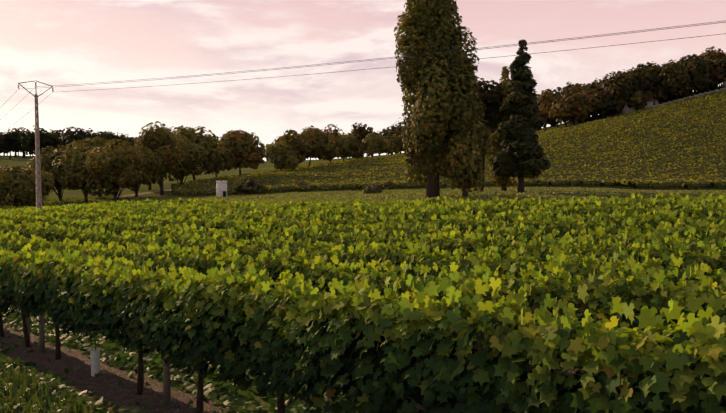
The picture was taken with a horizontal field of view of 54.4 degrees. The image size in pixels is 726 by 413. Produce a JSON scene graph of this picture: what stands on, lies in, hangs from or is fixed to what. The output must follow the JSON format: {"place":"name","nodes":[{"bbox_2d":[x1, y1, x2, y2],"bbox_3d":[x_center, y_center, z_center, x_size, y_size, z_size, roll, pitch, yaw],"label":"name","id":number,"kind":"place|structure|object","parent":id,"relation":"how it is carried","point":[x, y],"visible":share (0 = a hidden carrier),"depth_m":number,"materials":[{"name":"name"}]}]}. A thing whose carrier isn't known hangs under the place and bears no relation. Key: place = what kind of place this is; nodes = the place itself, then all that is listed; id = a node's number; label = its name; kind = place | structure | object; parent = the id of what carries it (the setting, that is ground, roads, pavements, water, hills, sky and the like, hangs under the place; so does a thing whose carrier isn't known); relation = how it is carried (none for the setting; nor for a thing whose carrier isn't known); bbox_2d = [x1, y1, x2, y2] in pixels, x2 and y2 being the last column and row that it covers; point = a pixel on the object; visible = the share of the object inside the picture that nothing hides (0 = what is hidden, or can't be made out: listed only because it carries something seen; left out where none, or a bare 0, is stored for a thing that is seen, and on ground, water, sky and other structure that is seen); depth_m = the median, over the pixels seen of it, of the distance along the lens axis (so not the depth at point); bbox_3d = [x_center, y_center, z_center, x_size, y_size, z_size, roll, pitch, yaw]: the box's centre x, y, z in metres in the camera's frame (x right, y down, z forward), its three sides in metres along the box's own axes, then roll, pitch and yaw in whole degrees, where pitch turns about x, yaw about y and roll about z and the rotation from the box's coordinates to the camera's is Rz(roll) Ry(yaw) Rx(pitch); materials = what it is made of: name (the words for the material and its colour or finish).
{"place":"outdoors","nodes":[
{"label":"outdoors","id":0,"kind":"place"},
{"bbox_2d":[117,189,171,196],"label":"dirt lane","id":1,"kind":"structure","parent":0,"point":[144,193],"depth_m":157.25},
{"bbox_2d":[0,86,724,412],"bbox_3d":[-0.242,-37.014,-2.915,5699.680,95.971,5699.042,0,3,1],"label":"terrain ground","id":2,"kind":"structure","parent":0,"point":[21,161],"depth_m":151.14,"materials":[{"name":"green soil"}]},
{"bbox_2d":[34,94,41,209],"bbox_3d":[-25.047,-3.154,54.407,0.260,10.900,0.400,3,4,37],"label":"concrete power pole","id":3,"kind":"object","parent":2,"relation":"on","point":[38,173],"visible":0.83,"depth_m":54.32,"materials":[{"name":"grey concrete"}]},
{"bbox_2d":[18,81,52,102],"bbox_3d":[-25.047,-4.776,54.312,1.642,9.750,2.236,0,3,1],"label":"pole crossarm","id":4,"kind":"object","parent":3,"relation":"on","point":[35,87],"visible":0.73,"depth_m":54.05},
{"bbox_2d":[0,21,725,134],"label":"power lines","id":5,"kind":"object","parent":4,"relation":"attached to","point":[392,58],"visible":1,"depth_m":36.83,"materials":[{"name":"grey metal"}]},
{"bbox_2d":[0,353,166,412],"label":"verge grass","id":6,"kind":"structure","parent":2,"relation":"on","point":[34,380],"depth_m":9.42,"materials":[{"name":"green plant"}]},
{"bbox_2d":[0,121,406,206],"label":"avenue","id":7,"kind":"object","parent":2,"relation":"on","point":[147,160],"depth_m":146.74,"materials":[{"name":"green plant"}]},
{"bbox_2d":[0,301,426,412],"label":"ground weeds","id":8,"kind":"object","parent":2,"relation":"on","point":[130,359],"visible":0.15,"depth_m":10.47,"materials":[{"name":"green plant"}]},
{"bbox_2d":[216,181,226,196],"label":"shed","id":9,"kind":"structure","parent":2,"relation":"on","point":[221,186],"depth_m":111.75,"materials":[{"name":"paint"}]},
{"bbox_2d":[0,279,577,412],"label":"soil strips","id":10,"kind":"object","parent":2,"relation":"on","point":[107,388],"visible":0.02,"depth_m":10.53,"materials":[{"name":"brown soil"}]},
{"bbox_2d":[90,348,99,375],"bbox_3d":[-4.147,2.420,10.933,0.133,0.420,0.140,0,3,1],"label":"vine guard tube","id":11,"kind":"object","parent":10,"relation":"on","point":[95,360],"visible":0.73,"depth_m":10.88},
{"bbox_2d":[25,232,571,404],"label":"vineyard posts","id":12,"kind":"object","parent":2,"relation":"on","point":[166,385],"depth_m":9.12,"materials":[{"name":"wood"}]},
{"bbox_2d":[229,175,425,194],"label":"bushes","id":13,"kind":"object","parent":2,"relation":"on","point":[247,185],"depth_m":116.12,"materials":[{"name":"green plant"}]},
{"bbox_2d":[0,192,725,306],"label":"vine leaves","id":14,"kind":"object","parent":2,"relation":"on","point":[244,228],"visible":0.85,"depth_m":23.06,"materials":[{"name":"green plant"}]},
{"bbox_2d":[0,186,725,206],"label":"meadow grass","id":15,"kind":"structure","parent":2,"relation":"on","point":[535,192],"depth_m":79.86,"materials":[{"name":"green plant"}]},
{"bbox_2d":[0,46,725,160],"bbox_3d":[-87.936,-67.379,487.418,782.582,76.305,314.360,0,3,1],"label":"woods","id":16,"kind":"object","parent":2,"relation":"on","point":[637,87],"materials":[{"name":"green plant"}]},
{"bbox_2d":[0,225,725,412],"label":"vine","id":17,"kind":"object","parent":2,"relation":"on","point":[489,395],"depth_m":6.45,"materials":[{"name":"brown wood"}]},
{"bbox_2d":[170,90,725,195],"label":"hillside","id":18,"kind":"structure","parent":2,"relation":"on","point":[681,133],"depth_m":201.78,"materials":[{"name":"green plant"}]},
{"bbox_2d":[171,89,725,195],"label":"hillside vineyard","id":19,"kind":"object","parent":2,"relation":"on","point":[579,182],"visible":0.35,"depth_m":180.59,"materials":[{"name":"green plant"}]},
{"bbox_2d":[393,0,550,197],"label":"trees","id":20,"kind":"object","parent":2,"relation":"on","point":[456,128],"depth_m":63.11,"materials":[{"name":"green plant"}]},
{"bbox_2d":[601,80,725,118],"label":"farm walls","id":21,"kind":"structure","parent":2,"relation":"on","point":[626,109],"depth_m":332.58,"materials":[{"name":"grey stone"}]},
{"bbox_2d":[626,77,725,102],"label":"farm roofs","id":22,"kind":"structure","parent":21,"relation":"on","point":[652,99],"depth_m":332.51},
{"bbox_2d":[652,87,725,106],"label":"farm boundary wall","id":23,"kind":"structure","parent":2,"relation":"on","point":[716,90],"depth_m":321.51,"materials":[{"name":"stone"}]},
{"bbox_2d":[0,0,725,160],"label":"sky","id":24,"kind":"structure","parent":0,"point":[65,43],"materials":[{"name":"pink"}]}
]}

